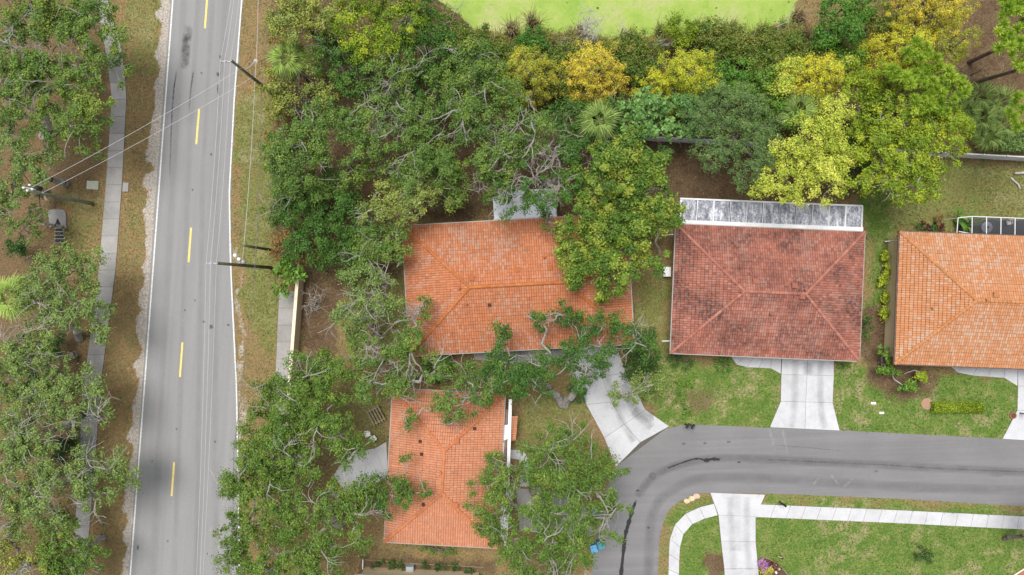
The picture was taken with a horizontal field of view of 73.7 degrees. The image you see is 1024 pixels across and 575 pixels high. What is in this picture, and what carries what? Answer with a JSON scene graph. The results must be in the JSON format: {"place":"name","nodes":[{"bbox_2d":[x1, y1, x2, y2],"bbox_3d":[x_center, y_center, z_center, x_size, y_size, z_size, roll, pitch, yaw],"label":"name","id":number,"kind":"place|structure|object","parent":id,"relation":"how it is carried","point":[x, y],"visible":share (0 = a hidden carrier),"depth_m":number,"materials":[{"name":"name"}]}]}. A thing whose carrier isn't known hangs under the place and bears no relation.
{"place":"outdoors","nodes":[
{"label":"outdoors","id":0,"kind":"place"},
{"bbox_2d":[71,0,126,574],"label":"sidewalk","id":1,"kind":"structure","parent":0,"point":[110,225],"depth_m":70.97,"materials":[{"name":"concrete"}]},
{"bbox_2d":[128,0,243,574],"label":"road","id":2,"kind":"structure","parent":0,"point":[169,513],"depth_m":70.99,"materials":[{"name":"grey asphalt"}]},
{"bbox_2d":[272,291,294,460],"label":"sidewalk","id":3,"kind":"structure","parent":0,"point":[285,317],"depth_m":70.97,"materials":[{"name":"concrete"}]},
{"bbox_2d":[0,0,1023,574],"bbox_3d":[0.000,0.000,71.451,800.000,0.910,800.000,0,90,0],"label":"ground","id":4,"kind":"structure","parent":0,"point":[684,166],"depth_m":71.02,"materials":[{"name":"green plant"}]},
{"bbox_2d":[0,272,49,323],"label":"palm tree","id":5,"kind":"object","parent":4,"relation":"on","point":[4,284],"visible":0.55,"depth_m":65.45,"materials":[{"name":"green plant"}]},
{"bbox_2d":[0,518,55,574],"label":"oak tree","id":6,"kind":"object","parent":4,"relation":"on","point":[13,561],"visible":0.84,"depth_m":64.86,"materials":[{"name":"green plant"}]},
{"bbox_2d":[0,121,68,238],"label":"oak tree","id":7,"kind":"object","parent":4,"relation":"on","point":[18,144],"visible":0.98,"depth_m":64.70,"materials":[{"name":"green plant"}]},
{"bbox_2d":[0,390,75,487],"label":"oak tree","id":8,"kind":"object","parent":4,"relation":"on","point":[20,449],"visible":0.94,"depth_m":62.80,"materials":[{"name":"green plant"}]},
{"bbox_2d":[10,203,66,249],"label":"oak tree","id":9,"kind":"object","parent":4,"relation":"on","point":[24,221],"visible":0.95,"depth_m":66.32,"materials":[{"name":"green plant"}]},
{"bbox_2d":[0,316,77,400],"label":"oak tree","id":10,"kind":"object","parent":4,"relation":"on","point":[16,362],"visible":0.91,"depth_m":63.30,"materials":[{"name":"green plant"}]},
{"bbox_2d":[0,456,81,548],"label":"oak tree","id":11,"kind":"object","parent":4,"relation":"on","point":[39,506],"visible":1,"depth_m":62.96,"materials":[{"name":"green plant"}]},
{"bbox_2d":[2,118,90,465],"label":"shrub","id":12,"kind":"object","parent":4,"relation":"on","point":[16,248],"visible":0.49,"depth_m":68.92,"materials":[{"name":"plant"}]},
{"bbox_2d":[1,237,118,349],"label":"oak tree","id":13,"kind":"object","parent":4,"relation":"on","point":[55,269],"visible":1,"depth_m":63.49,"materials":[{"name":"green plant"}]},
{"bbox_2d":[3,356,119,448],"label":"oak tree","id":14,"kind":"object","parent":4,"relation":"on","point":[47,399],"visible":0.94,"depth_m":63.61,"materials":[{"name":"green plant"}]},
{"bbox_2d":[0,0,134,162],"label":"oak tree","id":15,"kind":"object","parent":4,"relation":"on","point":[27,69],"visible":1,"depth_m":62.06,"materials":[{"name":"green plant"}]},
{"bbox_2d":[29,502,111,574],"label":"oak tree","id":16,"kind":"object","parent":4,"relation":"on","point":[49,552],"visible":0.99,"depth_m":64.87,"materials":[{"name":"green plant"}]},
{"bbox_2d":[52,438,144,525],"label":"oak tree","id":17,"kind":"object","parent":4,"relation":"on","point":[80,490],"visible":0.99,"depth_m":64.20,"materials":[{"name":"green plant"}]},
{"bbox_2d":[265,37,313,82],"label":"palm tree","id":18,"kind":"object","parent":4,"relation":"on","point":[276,55],"visible":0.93,"depth_m":64.33,"materials":[{"name":"green plant"}]},
{"bbox_2d":[271,250,307,300],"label":"shrub","id":19,"kind":"object","parent":4,"relation":"on","point":[291,272],"visible":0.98,"depth_m":68.12,"materials":[{"name":"green plant"}]},
{"bbox_2d":[286,279,303,440],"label":"garden wall","id":20,"kind":"structure","parent":4,"relation":"on","point":[297,313],"depth_m":69.55,"materials":[{"name":"beige paint"}]},
{"bbox_2d":[206,347,384,574],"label":"oak tree","id":21,"kind":"object","parent":4,"relation":"on","point":[265,469],"visible":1,"depth_m":62.41,"materials":[{"name":"green plant"}]},
{"bbox_2d":[250,43,340,122],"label":"oak tree","id":22,"kind":"object","parent":4,"relation":"on","point":[280,101],"visible":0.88,"depth_m":65.18,"materials":[{"name":"green plant"}]},
{"bbox_2d":[252,94,346,201],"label":"oak tree","id":23,"kind":"object","parent":4,"relation":"on","point":[297,141],"visible":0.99,"depth_m":62.82,"materials":[{"name":"green plant"}]},
{"bbox_2d":[253,155,354,227],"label":"oak tree","id":24,"kind":"object","parent":4,"relation":"on","point":[317,190],"visible":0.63,"depth_m":65.63,"materials":[{"name":"green plant"}]},
{"bbox_2d":[261,0,348,45],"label":"oak tree","id":25,"kind":"object","parent":4,"relation":"on","point":[289,15],"visible":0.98,"depth_m":62.36,"materials":[{"name":"green plant"}]},
{"bbox_2d":[265,168,364,266],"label":"oak tree","id":26,"kind":"object","parent":4,"relation":"on","point":[320,216],"visible":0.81,"depth_m":65.81,"materials":[{"name":"green plant"}]},
{"bbox_2d":[305,16,386,100],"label":"oak tree","id":27,"kind":"object","parent":4,"relation":"on","point":[342,82],"visible":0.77,"depth_m":63.56,"materials":[{"name":"green plant"}]},
{"bbox_2d":[307,198,388,284],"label":"shrub","id":28,"kind":"object","parent":4,"relation":"on","point":[331,252],"visible":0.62,"depth_m":66.23,"materials":[{"name":"green plant"}]},
{"bbox_2d":[333,442,387,488],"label":"patio","id":29,"kind":"structure","parent":4,"relation":"on","point":[377,461],"depth_m":70.97,"materials":[{"name":"concrete"}]},
{"bbox_2d":[318,250,408,348],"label":"oak tree","id":30,"kind":"object","parent":4,"relation":"on","point":[342,308],"visible":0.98,"depth_m":63.87,"materials":[{"name":"green plant"}]},
{"bbox_2d":[316,90,421,168],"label":"oak tree","id":31,"kind":"object","parent":4,"relation":"on","point":[360,134],"visible":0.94,"depth_m":62.34,"materials":[{"name":"green plant"}]},
{"bbox_2d":[318,0,429,72],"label":"oak tree","id":32,"kind":"object","parent":4,"relation":"on","point":[360,51],"visible":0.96,"depth_m":62.12,"materials":[{"name":"green plant"}]},
{"bbox_2d":[334,218,418,285],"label":"oak tree","id":33,"kind":"object","parent":4,"relation":"on","point":[372,242],"visible":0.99,"depth_m":64.36,"materials":[{"name":"green plant"}]},
{"bbox_2d":[330,446,433,523],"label":"oak tree","id":34,"kind":"object","parent":4,"relation":"on","point":[403,491],"visible":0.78,"depth_m":63.94,"materials":[{"name":"green plant"}]},
{"bbox_2d":[341,294,458,408],"bbox_3d":[-10.646,6.495,66.517,11.152,9.414,9.828,-19,90,0],"label":"oak tree","id":35,"kind":"object","parent":4,"relation":"on","point":[410,375],"visible":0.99,"depth_m":63.51,"materials":[{"name":"green plant"}]},
{"bbox_2d":[349,162,454,226],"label":"oak tree","id":36,"kind":"object","parent":4,"relation":"on","point":[379,209],"visible":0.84,"depth_m":63.42,"materials":[{"name":"green plant"}]},
{"bbox_2d":[361,46,443,126],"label":"oak tree","id":37,"kind":"object","parent":4,"relation":"on","point":[404,76],"visible":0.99,"depth_m":62.36,"materials":[{"name":"green plant"}]},
{"bbox_2d":[336,144,479,215],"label":"oak tree","id":38,"kind":"object","parent":4,"relation":"on","point":[451,188],"visible":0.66,"depth_m":64.60,"materials":[{"name":"green plant"}]},
{"bbox_2d":[355,567,478,574],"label":"house","id":39,"kind":"structure","parent":4,"relation":"on","point":[377,571],"depth_m":70.21,"materials":[{"name":"tile"}]},
{"bbox_2d":[385,0,458,71],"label":"oak tree","id":40,"kind":"object","parent":4,"relation":"on","point":[435,40],"visible":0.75,"depth_m":63.38,"materials":[{"name":"green plant"}]},
{"bbox_2d":[386,99,461,201],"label":"oak tree","id":41,"kind":"object","parent":4,"relation":"on","point":[440,157],"visible":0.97,"depth_m":62.59,"materials":[{"name":"green plant"}]},
{"bbox_2d":[0,0,861,574],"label":"undergrowth","id":42,"kind":"object","parent":4,"relation":"on","point":[360,194],"visible":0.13,"depth_m":70.59,"materials":[{"name":"green plant"}]},
{"bbox_2d":[398,50,467,124],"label":"oak tree","id":43,"kind":"object","parent":4,"relation":"on","point":[418,92],"visible":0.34,"depth_m":64.22,"materials":[{"name":"green plant"}]},
{"bbox_2d":[390,348,506,440],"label":"oak tree","id":44,"kind":"object","parent":4,"relation":"on","point":[469,384],"visible":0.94,"depth_m":64.36,"materials":[{"name":"green plant"}]},
{"bbox_2d":[383,388,517,548],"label":"house","id":45,"kind":"structure","parent":4,"relation":"on","point":[448,459],"depth_m":67.35,"materials":[{"name":"tile"}]},
{"bbox_2d":[423,35,528,115],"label":"oak tree","id":46,"kind":"object","parent":4,"relation":"on","point":[448,83],"visible":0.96,"depth_m":62.34,"materials":[{"name":"green plant"}]},
{"bbox_2d":[431,88,556,196],"bbox_3d":[-1.218,-14.495,65.543,9.910,11.026,10.251,-38,90,0],"label":"oak tree","id":47,"kind":"object","parent":4,"relation":"on","point":[535,123],"visible":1,"depth_m":61.88,"materials":[{"name":"green plant"}]},
{"bbox_2d":[460,449,536,537],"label":"oak tree","id":48,"kind":"object","parent":4,"relation":"on","point":[487,479],"visible":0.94,"depth_m":63.97,"materials":[{"name":"green plant"}]},
{"bbox_2d":[0,0,1023,574],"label":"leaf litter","id":49,"kind":"object","parent":4,"relation":"on","point":[442,222],"visible":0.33,"depth_m":70.97,"materials":[{"name":"brown plant"}]},
{"bbox_2d":[402,215,633,356],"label":"house","id":50,"kind":"structure","parent":4,"relation":"on","point":[471,278],"depth_m":67.14,"materials":[{"name":"tile"}]},
{"bbox_2d":[464,133,583,232],"bbox_3d":[2.072,-9.374,66.283,11.438,9.669,8.513,-32,90,0],"label":"oak tree","id":51,"kind":"object","parent":4,"relation":"on","point":[533,196],"visible":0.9,"depth_m":62.85,"materials":[{"name":"green plant"}]},
{"bbox_2d":[493,188,556,219],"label":"patio roof","id":52,"kind":"structure","parent":4,"relation":"on","point":[516,215],"depth_m":68.25,"materials":[{"name":"white plastic"}]},
{"bbox_2d":[475,298,581,407],"bbox_3d":[1.546,6.237,66.665,9.725,9.375,11.427,8,90,0],"label":"oak tree","id":53,"kind":"object","parent":4,"relation":"on","point":[526,374],"visible":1,"depth_m":63.52,"materials":[{"name":"green plant"}]},
{"bbox_2d":[498,44,563,106],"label":"cypress tree","id":54,"kind":"object","parent":4,"relation":"on","point":[535,81],"visible":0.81,"depth_m":66.40,"materials":[{"name":"yellow plant"}]},
{"bbox_2d":[513,22,550,58],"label":"bush","id":55,"kind":"object","parent":4,"relation":"on","point":[526,39],"visible":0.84,"depth_m":67.88,"materials":[{"name":"green plant"}]},
{"bbox_2d":[470,411,634,574],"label":"oak tree","id":56,"kind":"object","parent":4,"relation":"on","point":[525,546],"visible":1,"depth_m":62.41,"materials":[{"name":"green plant"}]},
{"bbox_2d":[551,116,597,169],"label":"oak tree","id":57,"kind":"object","parent":4,"relation":"on","point":[584,139],"visible":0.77,"depth_m":64.74,"materials":[{"name":"green plant"}]},
{"bbox_2d":[555,39,631,105],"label":"cypress tree","id":58,"kind":"object","parent":4,"relation":"on","point":[591,81],"visible":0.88,"depth_m":65.16,"materials":[{"name":"yellow plant"}]},
{"bbox_2d":[542,90,645,150],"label":"oak tree","id":59,"kind":"object","parent":4,"relation":"on","point":[577,106],"visible":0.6,"depth_m":65.21,"materials":[{"name":"green plant"}]},
{"bbox_2d":[576,97,623,141],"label":"palm tree","id":60,"kind":"object","parent":4,"relation":"on","point":[606,127],"visible":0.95,"depth_m":64.26,"materials":[{"name":"green plant"}]},
{"bbox_2d":[550,307,662,408],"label":"oak tree","id":61,"kind":"object","parent":4,"relation":"on","point":[639,343],"visible":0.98,"depth_m":63.43,"materials":[{"name":"green plant"}]},
{"bbox_2d":[547,125,690,305],"bbox_3d":[9.965,-6.639,66.254,13.299,10.091,17.092,0,90,0],"label":"magnolia tree","id":62,"kind":"object","parent":4,"relation":"on","point":[607,260],"visible":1,"depth_m":63.10,"materials":[{"name":"green plant"}]},
{"bbox_2d":[602,29,651,67],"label":"bush","id":63,"kind":"object","parent":4,"relation":"on","point":[626,49],"visible":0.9,"depth_m":67.92,"materials":[{"name":"green plant"}]},
{"bbox_2d":[606,366,672,409],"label":"oak tree","id":64,"kind":"object","parent":4,"relation":"on","point":[656,381],"visible":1,"depth_m":66.61,"materials":[{"name":"green plant"}]},
{"bbox_2d":[620,324,662,383],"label":"shrub","id":65,"kind":"object","parent":4,"relation":"on","point":[652,363],"visible":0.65,"depth_m":68.18,"materials":[{"name":"green plant"}]},
{"bbox_2d":[622,48,664,87],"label":"bush","id":66,"kind":"object","parent":4,"relation":"on","point":[639,69],"visible":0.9,"depth_m":67.86,"materials":[{"name":"green plant"}]},
{"bbox_2d":[615,85,684,163],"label":"broadleaf tree","id":67,"kind":"object","parent":4,"relation":"on","point":[638,109],"visible":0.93,"depth_m":64.74,"materials":[{"name":"green plant"}]},
{"bbox_2d":[659,8,700,49],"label":"bush","id":68,"kind":"object","parent":4,"relation":"on","point":[685,41],"visible":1,"depth_m":68.04,"materials":[{"name":"green plant"}]},
{"bbox_2d":[646,46,724,119],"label":"cypress tree","id":69,"kind":"object","parent":4,"relation":"on","point":[689,71],"visible":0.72,"depth_m":65.08,"materials":[{"name":"yellow plant"}]},
{"bbox_2d":[670,80,720,142],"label":"broadleaf tree","id":70,"kind":"object","parent":4,"relation":"on","point":[684,102],"visible":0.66,"depth_m":65.30,"materials":[{"name":"green plant"}]},
{"bbox_2d":[693,14,731,58],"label":"bush","id":71,"kind":"object","parent":4,"relation":"on","point":[720,31],"visible":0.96,"depth_m":68.08,"materials":[{"name":"green plant"}]},
{"bbox_2d":[679,73,784,194],"bbox_3d":[21.037,-14.648,66.664,11.237,8.813,9.656,31,90,0],"label":"willow tree","id":72,"kind":"object","parent":4,"relation":"on","point":[744,123],"visible":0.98,"depth_m":63.92,"materials":[{"name":"green plant"}]},
{"bbox_2d":[722,56,773,101],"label":"shrub","id":73,"kind":"object","parent":4,"relation":"on","point":[735,76],"visible":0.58,"depth_m":66.00,"materials":[{"name":"green plant"}]},
{"bbox_2d":[723,29,776,68],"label":"bush","id":74,"kind":"object","parent":4,"relation":"on","point":[748,49],"visible":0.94,"depth_m":67.78,"materials":[{"name":"green plant"}]},
{"bbox_2d":[669,223,865,361],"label":"house","id":75,"kind":"structure","parent":4,"relation":"on","point":[767,292],"depth_m":67.27,"materials":[{"name":"red tile"}]},
{"bbox_2d":[676,198,862,230],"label":"patio roof","id":76,"kind":"structure","parent":4,"relation":"on","point":[813,216],"depth_m":68.25,"materials":[{"name":"metal"}]},
{"bbox_2d":[750,18,805,63],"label":"bush","id":77,"kind":"object","parent":4,"relation":"on","point":[781,42],"visible":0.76,"depth_m":67.83,"materials":[{"name":"green plant"}]},
{"bbox_2d":[749,64,809,134],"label":"broadleaf tree","id":78,"kind":"object","parent":4,"relation":"on","point":[777,105],"visible":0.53,"depth_m":64.55,"materials":[{"name":"green plant"}]},
{"bbox_2d":[770,88,819,131],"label":"palm tree","id":79,"kind":"object","parent":4,"relation":"on","point":[802,100],"visible":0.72,"depth_m":63.88,"materials":[{"name":"green plant"}]},
{"bbox_2d":[746,52,861,211],"bbox_3d":[27.737,-14.775,65.910,9.495,10.365,15.673,10,90,0],"label":"lime tree","id":80,"kind":"object","parent":4,"relation":"on","point":[819,135],"visible":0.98,"depth_m":62.56,"materials":[{"name":"yellow plant"}]},
{"bbox_2d":[771,50,845,118],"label":"cypress tree","id":81,"kind":"object","parent":4,"relation":"on","point":[815,71],"visible":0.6,"depth_m":63.66,"materials":[{"name":"yellow plant"}]},
{"bbox_2d":[640,136,1023,160],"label":"vinyl fence","id":82,"kind":"object","parent":4,"relation":"on","point":[972,156],"visible":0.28,"depth_m":69.89,"materials":[{"name":"white plastic"}]},
{"bbox_2d":[811,0,887,48],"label":"shrub","id":83,"kind":"object","parent":4,"relation":"on","point":[852,15],"visible":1,"depth_m":66.00,"materials":[{"name":"green plant"}]},
{"bbox_2d":[830,54,887,167],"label":"broadleaf tree","id":84,"kind":"object","parent":4,"relation":"on","point":[859,126],"visible":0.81,"depth_m":63.97,"materials":[{"name":"green plant"}]},
{"bbox_2d":[827,85,893,188],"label":"broadleaf tree","id":85,"kind":"object","parent":4,"relation":"on","point":[865,164],"visible":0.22,"depth_m":67.12,"materials":[{"name":"green plant"}]},
{"bbox_2d":[859,1,902,36],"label":"bush","id":86,"kind":"object","parent":4,"relation":"on","point":[879,23],"visible":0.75,"depth_m":67.73,"materials":[{"name":"green plant"}]},
{"bbox_2d":[851,23,937,88],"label":"cypress tree","id":87,"kind":"object","parent":4,"relation":"on","point":[897,56],"visible":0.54,"depth_m":66.13,"materials":[{"name":"yellow plant"}]},
{"bbox_2d":[839,89,977,210],"bbox_3d":[36.625,-12.530,65.861,10.831,10.408,10.638,14,90,0],"label":"broadleaf tree","id":88,"kind":"object","parent":4,"relation":"on","point":[926,170],"visible":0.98,"depth_m":62.26,"materials":[{"name":"green plant"}]},
{"bbox_2d":[867,58,977,135],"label":"broadleaf tree","id":89,"kind":"object","parent":4,"relation":"on","point":[887,81],"visible":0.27,"depth_m":63.95,"materials":[{"name":"green plant"}]},
{"bbox_2d":[873,0,979,50],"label":"tree","id":90,"kind":"object","parent":4,"relation":"on","point":[917,15],"visible":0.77,"depth_m":65.63,"materials":[{"name":"yellow plant"}]},
{"bbox_2d":[883,33,980,116],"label":"pine tree","id":91,"kind":"object","parent":4,"relation":"on","point":[925,78],"visible":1,"depth_m":61.31,"materials":[{"name":"green plant"}]},
{"bbox_2d":[908,15,983,85],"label":"cypress tree","id":92,"kind":"object","parent":4,"relation":"on","point":[950,44],"visible":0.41,"depth_m":63.69,"materials":[{"name":"plant"}]},
{"bbox_2d":[884,230,1023,369],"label":"house","id":93,"kind":"structure","parent":4,"relation":"on","point":[956,300],"depth_m":67.28,"materials":[{"name":"orange tile"}]},
{"bbox_2d":[929,401,985,413],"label":"hedge","id":94,"kind":"object","parent":4,"relation":"on","point":[949,407],"visible":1,"depth_m":70.19,"materials":[{"name":"green plant"}]},
{"bbox_2d":[951,367,1017,385],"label":"walkway","id":95,"kind":"structure","parent":4,"relation":"on","point":[1011,375],"depth_m":70.97,"materials":[{"name":"concrete"}]},
{"bbox_2d":[946,216,1023,234],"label":"screen enclosure","id":96,"kind":"object","parent":4,"relation":"on","point":[997,225],"visible":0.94,"depth_m":68.35,"materials":[{"name":"metal"}]},
{"bbox_2d":[966,120,1006,152],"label":"palmetto","id":97,"kind":"object","parent":4,"relation":"on","point":[988,145],"visible":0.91,"depth_m":69.51,"materials":[{"name":"green plant"}]},
{"bbox_2d":[967,0,1023,73],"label":"pine tree","id":98,"kind":"object","parent":4,"relation":"on","point":[1009,41],"visible":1,"depth_m":58.77,"materials":[{"name":"green plant"}]},
{"bbox_2d":[971,69,1023,132],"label":"pine tree","id":99,"kind":"object","parent":4,"relation":"on","point":[1012,115],"visible":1,"depth_m":60.15,"materials":[{"name":"green plant"}]},
{"bbox_2d":[516,488,593,534],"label":"driveway","id":100,"kind":"structure","parent":0,"point":[523,496],"depth_m":70.97,"materials":[{"name":"concrete"}]},
{"bbox_2d":[438,0,796,39],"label":"pond","id":101,"kind":"structure","parent":0,"point":[639,14],"depth_m":71.30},
{"bbox_2d":[571,346,668,465],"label":"driveway","id":102,"kind":"structure","parent":0,"point":[628,429],"depth_m":70.97,"materials":[{"name":"concrete"}]},
{"bbox_2d":[668,504,717,574],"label":"sidewalk","id":103,"kind":"structure","parent":0,"point":[685,522],"depth_m":70.97,"materials":[{"name":"concrete"}]},
{"bbox_2d":[710,493,764,574],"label":"driveway","id":104,"kind":"structure","parent":0,"point":[736,512],"depth_m":70.97,"materials":[{"name":"concrete"}]},
{"bbox_2d":[770,359,838,429],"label":"driveway","id":105,"kind":"structure","parent":0,"point":[806,400],"depth_m":70.97,"materials":[{"name":"concrete"}]},
{"bbox_2d":[591,425,1023,574],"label":"street","id":106,"kind":"structure","parent":0,"point":[681,462],"depth_m":70.99,"materials":[{"name":"grey asphalt"}]},
{"bbox_2d":[755,504,1023,528],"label":"sidewalk","id":107,"kind":"structure","parent":0,"point":[894,516],"depth_m":70.97,"materials":[{"name":"concrete"}]},
{"bbox_2d":[1002,370,1023,439],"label":"driveway","id":108,"kind":"structure","parent":0,"point":[1015,430],"depth_m":70.97,"materials":[{"name":"concrete"}]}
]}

